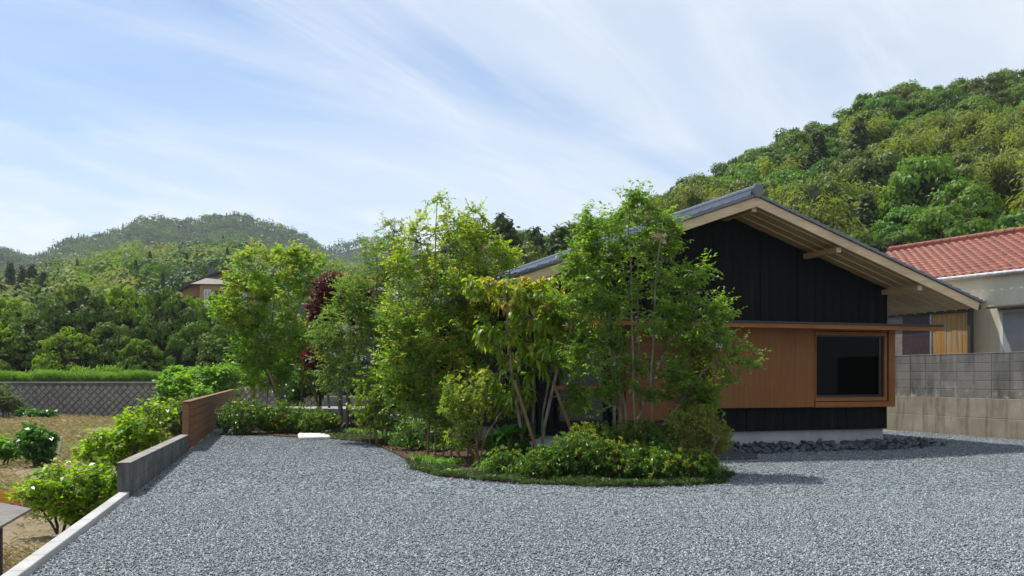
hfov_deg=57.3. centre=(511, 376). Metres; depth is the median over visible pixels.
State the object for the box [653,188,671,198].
broadleaf tree
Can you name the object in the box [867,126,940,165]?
bamboo clump
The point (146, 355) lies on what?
evergreen tree
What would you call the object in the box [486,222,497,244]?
conifer tree
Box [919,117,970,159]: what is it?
bamboo clump
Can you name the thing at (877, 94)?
broadleaf tree
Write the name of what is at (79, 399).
retaining wall
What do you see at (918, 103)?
broadleaf tree
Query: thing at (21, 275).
cedar tree
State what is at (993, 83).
broadleaf tree
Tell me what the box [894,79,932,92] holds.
broadleaf tree
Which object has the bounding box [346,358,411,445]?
shrub
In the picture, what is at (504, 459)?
shrub
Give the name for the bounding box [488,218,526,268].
conifer tree
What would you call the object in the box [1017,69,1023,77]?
broadleaf tree
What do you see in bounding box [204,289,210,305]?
window
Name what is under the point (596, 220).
broadleaf tree
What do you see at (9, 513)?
board table
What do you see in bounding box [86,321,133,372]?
evergreen tree
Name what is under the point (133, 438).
shrub
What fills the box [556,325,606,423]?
window
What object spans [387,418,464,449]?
shrub
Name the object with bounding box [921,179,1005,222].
broadleaf tree
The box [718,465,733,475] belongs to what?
strap leaved plant
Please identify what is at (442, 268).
conifer tree
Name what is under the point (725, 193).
bamboo clump
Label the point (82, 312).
evergreen tree
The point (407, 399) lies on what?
window
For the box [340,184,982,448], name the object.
house
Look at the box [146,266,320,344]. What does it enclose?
foothill
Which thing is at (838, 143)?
broadleaf tree
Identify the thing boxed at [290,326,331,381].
evergreen tree
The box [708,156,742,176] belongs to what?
broadleaf tree
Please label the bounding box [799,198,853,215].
bamboo clump
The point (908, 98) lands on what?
broadleaf tree
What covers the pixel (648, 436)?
shrub
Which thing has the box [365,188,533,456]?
garden tree
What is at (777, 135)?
broadleaf tree
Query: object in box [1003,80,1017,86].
broadleaf tree
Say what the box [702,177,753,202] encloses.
broadleaf tree
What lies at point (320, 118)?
sky
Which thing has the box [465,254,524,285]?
broadleaf tree
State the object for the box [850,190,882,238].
conifer tree
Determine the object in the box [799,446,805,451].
slate stone
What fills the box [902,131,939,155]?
bamboo clump
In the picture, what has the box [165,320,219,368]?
evergreen tree
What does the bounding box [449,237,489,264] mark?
broadleaf tree
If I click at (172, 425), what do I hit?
vine bush
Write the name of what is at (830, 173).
broadleaf tree
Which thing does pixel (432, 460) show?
strap leaved plant
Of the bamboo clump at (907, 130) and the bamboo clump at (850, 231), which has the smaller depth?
the bamboo clump at (850, 231)
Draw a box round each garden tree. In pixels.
[203,235,345,415]
[300,211,419,438]
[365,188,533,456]
[461,246,616,452]
[539,179,771,438]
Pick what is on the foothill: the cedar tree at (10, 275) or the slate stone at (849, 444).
the cedar tree at (10, 275)
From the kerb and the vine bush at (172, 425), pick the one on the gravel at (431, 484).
the kerb
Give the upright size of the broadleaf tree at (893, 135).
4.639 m
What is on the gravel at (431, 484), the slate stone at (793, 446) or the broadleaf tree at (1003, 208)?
the slate stone at (793, 446)
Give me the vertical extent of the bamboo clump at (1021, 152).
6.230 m
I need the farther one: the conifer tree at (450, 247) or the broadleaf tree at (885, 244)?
the conifer tree at (450, 247)
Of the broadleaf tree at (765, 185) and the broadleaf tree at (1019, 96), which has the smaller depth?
the broadleaf tree at (765, 185)
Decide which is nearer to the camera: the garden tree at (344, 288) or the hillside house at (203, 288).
the garden tree at (344, 288)
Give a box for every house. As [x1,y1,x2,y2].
[178,267,257,316]
[334,287,411,376]
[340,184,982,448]
[886,226,1023,353]
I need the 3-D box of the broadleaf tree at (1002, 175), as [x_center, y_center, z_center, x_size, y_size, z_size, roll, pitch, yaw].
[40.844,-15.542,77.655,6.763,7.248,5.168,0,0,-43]
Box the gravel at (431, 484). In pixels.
[32,425,1023,575]
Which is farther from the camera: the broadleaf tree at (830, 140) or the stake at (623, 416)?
the broadleaf tree at (830, 140)
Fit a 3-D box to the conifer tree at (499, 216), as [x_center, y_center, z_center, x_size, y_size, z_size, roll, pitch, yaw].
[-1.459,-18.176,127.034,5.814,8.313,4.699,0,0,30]
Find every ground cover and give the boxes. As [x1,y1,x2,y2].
[321,432,445,445]
[405,460,736,486]
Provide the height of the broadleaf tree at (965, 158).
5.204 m
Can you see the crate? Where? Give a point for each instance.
(3, 499)
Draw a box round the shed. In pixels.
[887,300,983,356]
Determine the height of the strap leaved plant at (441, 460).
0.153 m
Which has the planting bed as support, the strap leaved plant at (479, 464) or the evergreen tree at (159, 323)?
the strap leaved plant at (479, 464)
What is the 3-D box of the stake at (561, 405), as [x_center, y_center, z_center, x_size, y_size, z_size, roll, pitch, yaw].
[0.886,0.764,14.400,0.560,1.390,0.057,0,0,0]
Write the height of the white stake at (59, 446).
0.777 m
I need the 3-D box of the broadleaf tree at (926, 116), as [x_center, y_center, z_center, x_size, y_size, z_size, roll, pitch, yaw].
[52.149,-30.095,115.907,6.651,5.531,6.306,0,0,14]
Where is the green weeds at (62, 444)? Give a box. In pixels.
[0,417,161,490]
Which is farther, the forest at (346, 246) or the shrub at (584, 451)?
the forest at (346, 246)
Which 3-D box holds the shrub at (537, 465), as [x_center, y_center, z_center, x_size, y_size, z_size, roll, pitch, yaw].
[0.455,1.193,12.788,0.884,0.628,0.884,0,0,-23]
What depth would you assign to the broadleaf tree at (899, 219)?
65.96 m
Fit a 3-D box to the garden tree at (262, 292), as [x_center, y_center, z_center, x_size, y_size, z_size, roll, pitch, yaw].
[-6.282,-1.179,25.057,3.802,5.190,2.102,0,0,0]
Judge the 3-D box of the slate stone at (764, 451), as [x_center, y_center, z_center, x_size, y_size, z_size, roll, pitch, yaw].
[4.627,1.364,17.041,0.212,0.075,0.173,-18,29,-36]
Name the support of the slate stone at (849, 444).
on the gravel at (431, 484)
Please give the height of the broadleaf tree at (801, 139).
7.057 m
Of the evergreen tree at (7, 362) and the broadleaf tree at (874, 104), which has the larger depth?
the broadleaf tree at (874, 104)
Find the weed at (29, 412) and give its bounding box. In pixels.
[13,407,42,417]
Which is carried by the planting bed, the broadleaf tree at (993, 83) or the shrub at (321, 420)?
the shrub at (321, 420)
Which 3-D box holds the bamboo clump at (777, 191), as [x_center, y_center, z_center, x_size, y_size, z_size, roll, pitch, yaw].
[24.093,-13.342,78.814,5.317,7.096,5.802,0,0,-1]
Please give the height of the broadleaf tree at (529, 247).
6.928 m
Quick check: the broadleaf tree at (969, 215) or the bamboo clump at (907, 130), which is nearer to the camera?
the broadleaf tree at (969, 215)
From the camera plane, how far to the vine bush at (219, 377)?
45.55 m
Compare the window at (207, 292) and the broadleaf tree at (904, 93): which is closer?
the window at (207, 292)
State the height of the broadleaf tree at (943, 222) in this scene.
6.572 m
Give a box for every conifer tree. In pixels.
[414,258,451,300]
[443,240,464,274]
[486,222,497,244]
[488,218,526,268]
[492,212,508,226]
[524,226,546,254]
[542,223,573,257]
[564,220,580,248]
[801,130,830,171]
[841,115,872,152]
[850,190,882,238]
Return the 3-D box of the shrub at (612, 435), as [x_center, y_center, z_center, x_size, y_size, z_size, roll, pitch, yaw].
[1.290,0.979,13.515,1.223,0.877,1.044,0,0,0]
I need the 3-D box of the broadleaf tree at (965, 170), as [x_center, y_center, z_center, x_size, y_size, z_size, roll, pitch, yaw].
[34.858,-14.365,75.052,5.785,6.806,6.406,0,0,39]
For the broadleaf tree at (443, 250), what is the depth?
105.46 m
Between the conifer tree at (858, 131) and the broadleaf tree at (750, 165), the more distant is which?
the broadleaf tree at (750, 165)
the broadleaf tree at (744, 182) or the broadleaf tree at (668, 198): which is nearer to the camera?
the broadleaf tree at (744, 182)
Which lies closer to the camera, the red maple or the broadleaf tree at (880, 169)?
the red maple
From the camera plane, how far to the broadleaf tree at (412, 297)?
59.64 m
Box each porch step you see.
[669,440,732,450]
[687,450,757,460]
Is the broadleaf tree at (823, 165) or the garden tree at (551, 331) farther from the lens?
the broadleaf tree at (823, 165)
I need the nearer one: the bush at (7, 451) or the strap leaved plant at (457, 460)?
the strap leaved plant at (457, 460)
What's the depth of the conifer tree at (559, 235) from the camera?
76.62 m
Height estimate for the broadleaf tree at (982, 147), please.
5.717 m
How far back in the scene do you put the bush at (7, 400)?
55.42 m
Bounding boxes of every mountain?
[0,220,314,273]
[331,247,423,279]
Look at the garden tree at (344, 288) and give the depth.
19.83 m
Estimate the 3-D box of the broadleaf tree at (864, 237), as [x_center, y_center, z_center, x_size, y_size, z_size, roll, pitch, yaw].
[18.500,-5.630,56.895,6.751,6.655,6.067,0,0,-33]
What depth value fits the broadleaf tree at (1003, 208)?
69.95 m
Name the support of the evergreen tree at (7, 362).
on the field
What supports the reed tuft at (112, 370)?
on the grass bank
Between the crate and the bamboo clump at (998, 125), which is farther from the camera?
the bamboo clump at (998, 125)
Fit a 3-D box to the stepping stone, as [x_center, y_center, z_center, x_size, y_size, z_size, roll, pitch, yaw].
[-4.661,1.375,21.942,0.704,0.070,2.286,0,0,-14]
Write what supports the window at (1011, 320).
in the neighbour house at (987, 267)
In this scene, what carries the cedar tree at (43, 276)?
on the foothill
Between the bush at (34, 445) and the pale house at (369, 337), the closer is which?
the bush at (34, 445)
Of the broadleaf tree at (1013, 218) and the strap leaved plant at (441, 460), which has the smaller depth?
the strap leaved plant at (441, 460)
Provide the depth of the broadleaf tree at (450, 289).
45.83 m
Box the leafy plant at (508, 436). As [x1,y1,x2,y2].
[479,421,540,459]
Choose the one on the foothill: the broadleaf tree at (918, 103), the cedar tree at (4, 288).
the cedar tree at (4, 288)
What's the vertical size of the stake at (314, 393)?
1.518 m
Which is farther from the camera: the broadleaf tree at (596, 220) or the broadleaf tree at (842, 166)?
the broadleaf tree at (596, 220)
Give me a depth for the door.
18.22 m
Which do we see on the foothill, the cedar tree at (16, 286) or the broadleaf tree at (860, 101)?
the cedar tree at (16, 286)
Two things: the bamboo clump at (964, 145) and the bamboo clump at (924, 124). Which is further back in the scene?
the bamboo clump at (924, 124)
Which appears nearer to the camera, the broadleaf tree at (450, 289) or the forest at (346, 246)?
the broadleaf tree at (450, 289)
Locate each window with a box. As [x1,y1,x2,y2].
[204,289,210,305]
[406,350,415,405]
[416,349,432,405]
[434,335,453,408]
[454,331,479,414]
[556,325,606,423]
[813,329,894,407]
[985,303,1023,351]
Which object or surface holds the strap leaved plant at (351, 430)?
on the planting bed
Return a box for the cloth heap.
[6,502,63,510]
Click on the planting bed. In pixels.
(447, 454)
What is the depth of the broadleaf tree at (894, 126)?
111.55 m
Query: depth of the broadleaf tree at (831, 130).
125.61 m
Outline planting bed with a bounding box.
[233,421,731,486]
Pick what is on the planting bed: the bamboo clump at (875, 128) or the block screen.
the block screen
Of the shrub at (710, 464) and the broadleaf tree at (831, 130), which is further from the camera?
the broadleaf tree at (831, 130)
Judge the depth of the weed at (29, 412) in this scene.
54.75 m
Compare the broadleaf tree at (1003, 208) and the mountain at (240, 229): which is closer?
the broadleaf tree at (1003, 208)
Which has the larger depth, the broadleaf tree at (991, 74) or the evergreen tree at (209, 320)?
the broadleaf tree at (991, 74)
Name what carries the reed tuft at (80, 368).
on the grass bank
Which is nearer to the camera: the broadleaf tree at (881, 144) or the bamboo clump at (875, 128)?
the broadleaf tree at (881, 144)
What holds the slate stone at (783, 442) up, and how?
on the gravel at (431, 484)
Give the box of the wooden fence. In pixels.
[181,389,234,448]
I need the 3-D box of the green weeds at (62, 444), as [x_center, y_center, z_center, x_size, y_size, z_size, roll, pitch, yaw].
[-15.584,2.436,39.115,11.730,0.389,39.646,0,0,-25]
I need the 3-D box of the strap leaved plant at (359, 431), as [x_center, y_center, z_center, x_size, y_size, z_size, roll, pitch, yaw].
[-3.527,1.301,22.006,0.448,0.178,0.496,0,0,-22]
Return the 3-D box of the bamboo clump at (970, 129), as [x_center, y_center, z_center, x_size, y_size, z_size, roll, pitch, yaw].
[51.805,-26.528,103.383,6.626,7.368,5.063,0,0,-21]
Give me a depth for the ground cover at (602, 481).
12.32 m
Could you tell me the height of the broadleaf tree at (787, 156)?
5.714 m
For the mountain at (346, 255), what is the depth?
1129.13 m
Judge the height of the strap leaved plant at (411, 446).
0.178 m
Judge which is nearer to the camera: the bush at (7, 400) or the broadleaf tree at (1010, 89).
the bush at (7, 400)
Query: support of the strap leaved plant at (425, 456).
on the planting bed
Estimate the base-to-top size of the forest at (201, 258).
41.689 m
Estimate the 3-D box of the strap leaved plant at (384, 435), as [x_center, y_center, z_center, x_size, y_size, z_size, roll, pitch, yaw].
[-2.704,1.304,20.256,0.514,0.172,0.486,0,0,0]
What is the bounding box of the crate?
[0,491,19,503]
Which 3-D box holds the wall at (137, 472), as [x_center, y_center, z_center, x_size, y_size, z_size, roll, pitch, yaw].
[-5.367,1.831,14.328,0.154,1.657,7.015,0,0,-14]
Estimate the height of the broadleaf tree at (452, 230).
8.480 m
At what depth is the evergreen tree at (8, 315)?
91.30 m
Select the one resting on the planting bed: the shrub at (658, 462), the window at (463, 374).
the shrub at (658, 462)
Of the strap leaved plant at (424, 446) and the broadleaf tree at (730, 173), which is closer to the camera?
the strap leaved plant at (424, 446)
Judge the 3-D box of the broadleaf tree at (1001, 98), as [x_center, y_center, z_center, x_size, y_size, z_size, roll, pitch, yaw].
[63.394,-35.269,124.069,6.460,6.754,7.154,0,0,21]
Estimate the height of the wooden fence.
1.940 m
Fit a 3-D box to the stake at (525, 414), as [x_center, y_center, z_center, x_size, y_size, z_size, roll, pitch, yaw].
[0.257,0.753,14.200,0.494,1.411,0.052,0,0,0]
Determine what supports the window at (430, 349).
in the house at (821, 302)
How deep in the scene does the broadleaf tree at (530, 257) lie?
72.92 m
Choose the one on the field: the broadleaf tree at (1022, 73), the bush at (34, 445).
the bush at (34, 445)
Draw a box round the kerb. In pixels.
[1,492,128,575]
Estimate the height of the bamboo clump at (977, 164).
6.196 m
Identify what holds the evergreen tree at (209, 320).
on the field
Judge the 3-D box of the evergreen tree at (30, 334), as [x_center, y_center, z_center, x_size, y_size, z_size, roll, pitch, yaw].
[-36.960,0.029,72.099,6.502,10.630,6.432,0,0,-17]
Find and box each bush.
[0,382,29,417]
[0,433,21,465]
[7,421,60,466]
[142,388,195,437]
[151,370,212,407]
[161,365,205,398]
[185,358,244,399]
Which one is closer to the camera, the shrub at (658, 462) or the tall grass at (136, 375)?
the shrub at (658, 462)
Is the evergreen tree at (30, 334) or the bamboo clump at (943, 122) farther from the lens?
the bamboo clump at (943, 122)
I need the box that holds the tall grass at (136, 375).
[0,369,301,381]
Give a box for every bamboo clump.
[634,186,689,226]
[672,174,730,209]
[710,179,763,199]
[755,152,805,180]
[767,177,811,201]
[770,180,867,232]
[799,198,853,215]
[802,166,860,193]
[832,216,872,235]
[835,107,896,147]
[838,179,886,228]
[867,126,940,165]
[891,120,922,136]
[893,127,933,151]
[901,114,935,134]
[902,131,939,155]
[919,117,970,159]
[924,106,988,152]
[933,148,969,167]
[944,126,1008,155]
[955,101,1012,143]
[969,150,1004,189]
[974,101,1023,152]
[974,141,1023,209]
[1000,118,1023,155]
[1001,156,1023,212]
[1011,147,1023,166]
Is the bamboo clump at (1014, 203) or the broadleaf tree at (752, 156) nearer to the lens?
the bamboo clump at (1014, 203)
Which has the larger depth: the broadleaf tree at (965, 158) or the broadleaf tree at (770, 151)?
the broadleaf tree at (770, 151)
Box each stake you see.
[56,436,61,458]
[268,371,283,411]
[307,375,319,406]
[325,380,331,424]
[443,399,474,460]
[513,380,537,450]
[551,381,571,432]
[605,374,625,425]
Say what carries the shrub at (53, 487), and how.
on the field
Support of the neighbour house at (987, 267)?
on the yard
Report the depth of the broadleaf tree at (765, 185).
95.29 m
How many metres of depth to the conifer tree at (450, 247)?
89.49 m
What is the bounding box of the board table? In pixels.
[0,503,30,575]
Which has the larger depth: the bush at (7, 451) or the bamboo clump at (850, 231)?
the bamboo clump at (850, 231)
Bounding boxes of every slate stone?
[761,449,771,453]
[772,446,779,453]
[777,441,787,444]
[788,444,796,449]
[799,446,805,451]
[844,443,853,449]
[879,443,887,449]
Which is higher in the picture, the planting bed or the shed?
the shed
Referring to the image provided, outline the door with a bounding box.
[625,330,671,420]
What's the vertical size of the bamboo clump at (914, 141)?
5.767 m
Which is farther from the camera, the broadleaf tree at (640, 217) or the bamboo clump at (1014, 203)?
the broadleaf tree at (640, 217)
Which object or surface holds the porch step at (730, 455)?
on the gravel at (431, 484)
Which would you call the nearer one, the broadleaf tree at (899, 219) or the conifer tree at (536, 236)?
the broadleaf tree at (899, 219)
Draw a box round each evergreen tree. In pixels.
[0,297,34,336]
[0,309,64,372]
[0,322,28,371]
[31,326,102,370]
[39,280,131,339]
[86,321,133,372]
[105,285,149,338]
[113,338,166,371]
[128,284,207,363]
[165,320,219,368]
[182,295,209,332]
[195,322,255,370]
[203,294,250,335]
[226,339,272,371]
[266,321,309,366]
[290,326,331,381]
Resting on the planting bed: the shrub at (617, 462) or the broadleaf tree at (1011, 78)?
the shrub at (617, 462)
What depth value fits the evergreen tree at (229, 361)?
63.90 m
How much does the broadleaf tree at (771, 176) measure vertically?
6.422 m
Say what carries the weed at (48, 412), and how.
on the field
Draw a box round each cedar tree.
[0,282,7,296]
[1,261,16,288]
[12,284,25,302]
[13,264,30,296]
[25,264,39,289]
[27,285,43,305]
[35,271,53,292]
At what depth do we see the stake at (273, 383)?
24.17 m
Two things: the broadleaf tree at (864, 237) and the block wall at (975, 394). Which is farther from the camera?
the broadleaf tree at (864, 237)
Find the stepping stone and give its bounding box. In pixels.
[298,431,330,439]
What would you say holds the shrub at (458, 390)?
on the planting bed
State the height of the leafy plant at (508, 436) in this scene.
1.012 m
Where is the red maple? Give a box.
[297,270,379,430]
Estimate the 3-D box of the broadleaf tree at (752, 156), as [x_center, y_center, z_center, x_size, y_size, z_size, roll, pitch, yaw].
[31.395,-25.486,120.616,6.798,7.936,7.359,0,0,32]
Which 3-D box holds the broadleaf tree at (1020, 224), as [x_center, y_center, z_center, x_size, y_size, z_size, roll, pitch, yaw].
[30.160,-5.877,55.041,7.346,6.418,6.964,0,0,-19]
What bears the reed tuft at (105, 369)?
on the grass bank
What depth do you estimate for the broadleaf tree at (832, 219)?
63.71 m
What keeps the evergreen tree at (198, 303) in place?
on the field
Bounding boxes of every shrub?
[3,456,116,534]
[65,395,181,478]
[213,396,269,435]
[250,397,310,433]
[270,319,390,406]
[294,406,343,432]
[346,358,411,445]
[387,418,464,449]
[436,366,515,464]
[479,443,525,473]
[515,443,577,478]
[543,427,620,475]
[564,414,638,447]
[584,436,650,478]
[616,416,678,451]
[619,437,697,479]
[655,401,734,457]
[666,445,723,481]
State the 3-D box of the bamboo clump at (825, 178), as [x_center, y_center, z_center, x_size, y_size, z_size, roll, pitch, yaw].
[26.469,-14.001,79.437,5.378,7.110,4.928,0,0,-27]
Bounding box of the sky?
[0,0,1023,261]
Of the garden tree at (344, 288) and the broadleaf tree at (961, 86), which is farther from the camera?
the broadleaf tree at (961, 86)
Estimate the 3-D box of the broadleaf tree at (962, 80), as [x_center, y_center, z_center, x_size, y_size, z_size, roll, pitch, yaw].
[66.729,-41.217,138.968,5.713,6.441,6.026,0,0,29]
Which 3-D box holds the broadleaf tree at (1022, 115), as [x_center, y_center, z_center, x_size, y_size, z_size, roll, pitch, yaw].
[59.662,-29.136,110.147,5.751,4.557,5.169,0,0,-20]
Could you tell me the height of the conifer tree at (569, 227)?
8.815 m
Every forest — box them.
[0,211,401,279]
[0,231,419,316]
[322,235,431,282]
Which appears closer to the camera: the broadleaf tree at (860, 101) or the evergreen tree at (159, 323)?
the evergreen tree at (159, 323)
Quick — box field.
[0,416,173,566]
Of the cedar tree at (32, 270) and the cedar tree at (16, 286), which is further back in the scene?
the cedar tree at (32, 270)
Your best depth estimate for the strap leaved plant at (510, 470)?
13.01 m
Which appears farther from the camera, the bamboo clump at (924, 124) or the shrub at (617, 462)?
the bamboo clump at (924, 124)
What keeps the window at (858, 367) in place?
in the house at (821, 302)
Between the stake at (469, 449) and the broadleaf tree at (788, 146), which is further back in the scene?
the broadleaf tree at (788, 146)
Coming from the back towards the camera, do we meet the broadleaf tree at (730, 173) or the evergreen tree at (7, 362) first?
the broadleaf tree at (730, 173)
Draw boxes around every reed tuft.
[71,365,89,372]
[96,364,113,371]
[107,365,121,371]
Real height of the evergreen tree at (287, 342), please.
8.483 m
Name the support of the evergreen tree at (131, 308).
on the field
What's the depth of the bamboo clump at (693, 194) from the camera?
101.37 m
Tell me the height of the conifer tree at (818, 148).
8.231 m
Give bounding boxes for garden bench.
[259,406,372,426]
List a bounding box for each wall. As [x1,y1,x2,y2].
[0,382,373,416]
[117,434,188,496]
[883,351,1023,439]
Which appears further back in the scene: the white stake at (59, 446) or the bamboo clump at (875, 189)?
the bamboo clump at (875, 189)
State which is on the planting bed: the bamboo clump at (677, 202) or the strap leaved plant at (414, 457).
the strap leaved plant at (414, 457)
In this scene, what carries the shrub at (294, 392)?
on the planting bed
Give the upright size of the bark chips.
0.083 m
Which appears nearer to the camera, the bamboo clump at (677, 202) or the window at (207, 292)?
the bamboo clump at (677, 202)
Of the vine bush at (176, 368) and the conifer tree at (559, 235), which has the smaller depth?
the vine bush at (176, 368)
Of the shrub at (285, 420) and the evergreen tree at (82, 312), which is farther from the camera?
the evergreen tree at (82, 312)
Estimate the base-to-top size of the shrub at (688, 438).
1.080 m
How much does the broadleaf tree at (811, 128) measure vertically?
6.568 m
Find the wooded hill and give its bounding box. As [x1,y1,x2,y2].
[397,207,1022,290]
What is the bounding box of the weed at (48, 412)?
[38,407,58,417]
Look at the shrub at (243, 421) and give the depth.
22.43 m
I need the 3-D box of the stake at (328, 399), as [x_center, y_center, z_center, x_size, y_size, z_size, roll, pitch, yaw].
[-5.066,0.775,25.900,0.214,1.356,0.070,0,0,0]
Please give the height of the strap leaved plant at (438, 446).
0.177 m
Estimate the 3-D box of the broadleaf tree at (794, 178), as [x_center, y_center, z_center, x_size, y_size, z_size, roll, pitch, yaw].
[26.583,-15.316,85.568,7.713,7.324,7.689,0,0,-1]
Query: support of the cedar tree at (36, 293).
on the foothill
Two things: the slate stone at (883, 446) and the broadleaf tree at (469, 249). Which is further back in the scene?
the broadleaf tree at (469, 249)
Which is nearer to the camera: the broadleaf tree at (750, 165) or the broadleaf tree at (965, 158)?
the broadleaf tree at (965, 158)
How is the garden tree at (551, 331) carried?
on the planting bed
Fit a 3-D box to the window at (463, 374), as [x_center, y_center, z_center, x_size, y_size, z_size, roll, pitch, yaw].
[-1.016,-0.090,21.365,0.070,1.840,2.075,0,0,-18]
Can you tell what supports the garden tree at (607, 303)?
on the planting bed
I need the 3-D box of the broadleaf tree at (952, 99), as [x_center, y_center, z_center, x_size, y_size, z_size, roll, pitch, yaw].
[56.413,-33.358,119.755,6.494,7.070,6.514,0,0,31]
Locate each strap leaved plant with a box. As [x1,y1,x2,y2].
[343,427,355,433]
[354,428,371,433]
[378,433,395,438]
[399,442,417,449]
[406,453,429,461]
[415,441,429,449]
[417,454,436,462]
[425,456,444,463]
[429,443,445,451]
[431,457,455,464]
[445,456,468,464]
[470,460,486,468]
[493,464,517,474]
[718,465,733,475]
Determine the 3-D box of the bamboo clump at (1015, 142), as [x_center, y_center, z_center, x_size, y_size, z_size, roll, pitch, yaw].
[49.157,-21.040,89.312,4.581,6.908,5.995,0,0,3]
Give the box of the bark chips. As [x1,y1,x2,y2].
[263,430,726,481]
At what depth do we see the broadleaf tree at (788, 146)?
125.58 m
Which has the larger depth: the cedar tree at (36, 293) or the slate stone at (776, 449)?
the cedar tree at (36, 293)
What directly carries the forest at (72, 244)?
on the mountain at (240, 229)
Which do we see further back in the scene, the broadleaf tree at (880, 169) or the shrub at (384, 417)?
the broadleaf tree at (880, 169)
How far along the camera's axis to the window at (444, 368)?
23.45 m
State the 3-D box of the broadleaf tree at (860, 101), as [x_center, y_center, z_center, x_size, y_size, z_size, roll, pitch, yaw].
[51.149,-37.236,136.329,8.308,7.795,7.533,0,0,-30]
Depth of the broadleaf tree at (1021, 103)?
120.16 m
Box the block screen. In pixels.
[324,396,386,421]
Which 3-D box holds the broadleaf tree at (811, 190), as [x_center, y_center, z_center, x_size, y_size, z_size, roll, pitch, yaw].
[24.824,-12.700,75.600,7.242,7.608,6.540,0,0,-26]
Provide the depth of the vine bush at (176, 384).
41.69 m
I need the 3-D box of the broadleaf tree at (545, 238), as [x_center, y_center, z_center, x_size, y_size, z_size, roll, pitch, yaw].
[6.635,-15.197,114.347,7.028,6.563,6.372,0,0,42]
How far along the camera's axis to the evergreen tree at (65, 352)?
66.03 m
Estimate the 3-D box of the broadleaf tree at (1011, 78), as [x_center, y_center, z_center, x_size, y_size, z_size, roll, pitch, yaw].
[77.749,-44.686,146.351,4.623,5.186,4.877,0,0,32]
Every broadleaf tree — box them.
[398,288,422,307]
[415,243,451,271]
[420,268,502,303]
[440,219,485,246]
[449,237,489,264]
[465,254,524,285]
[481,250,490,264]
[483,240,544,265]
[487,246,541,267]
[517,230,529,244]
[543,226,578,246]
[578,215,606,226]
[623,199,670,227]
[625,212,652,229]
[648,195,675,202]
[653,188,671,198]
[671,172,723,208]
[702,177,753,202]
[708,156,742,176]
[710,162,739,179]
[714,171,760,194]
[721,169,762,182]
[727,148,781,172]
[731,156,779,176]
[753,178,777,196]
[758,145,791,165]
[761,166,804,182]
[768,169,823,199]
[770,127,800,146]
[771,141,796,153]
[772,130,812,151]
[773,145,803,167]
[779,176,861,224]
[793,143,812,171]
[803,121,832,136]
[805,142,842,168]
[808,156,838,173]
[809,122,844,142]
[809,137,836,145]
[818,166,852,184]
[819,169,837,179]
[828,147,883,171]
[831,92,876,122]
[831,136,849,150]
[836,148,908,218]
[836,156,865,174]
[836,229,875,243]
[854,231,921,252]
[861,94,908,114]
[862,99,909,121]
[865,138,893,154]
[871,203,927,239]
[873,85,905,97]
[875,152,974,216]
[876,120,905,144]
[888,85,928,98]
[889,130,916,140]
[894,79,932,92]
[895,91,916,102]
[897,115,919,127]
[900,203,1003,243]
[903,91,938,117]
[912,110,947,125]
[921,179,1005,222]
[925,86,973,115]
[930,84,946,92]
[935,113,978,137]
[937,158,988,183]
[938,149,986,166]
[940,76,970,91]
[944,94,999,120]
[945,81,970,95]
[945,143,1011,161]
[957,207,998,227]
[965,73,1008,93]
[967,88,1016,108]
[978,72,1008,80]
[990,67,1021,77]
[991,199,1017,223]
[993,102,1016,113]
[994,209,1023,228]
[995,223,1022,229]
[997,109,1023,120]
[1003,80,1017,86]
[1005,73,1022,84]
[1008,77,1023,93]
[1008,100,1023,112]
[1009,84,1023,106]
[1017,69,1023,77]

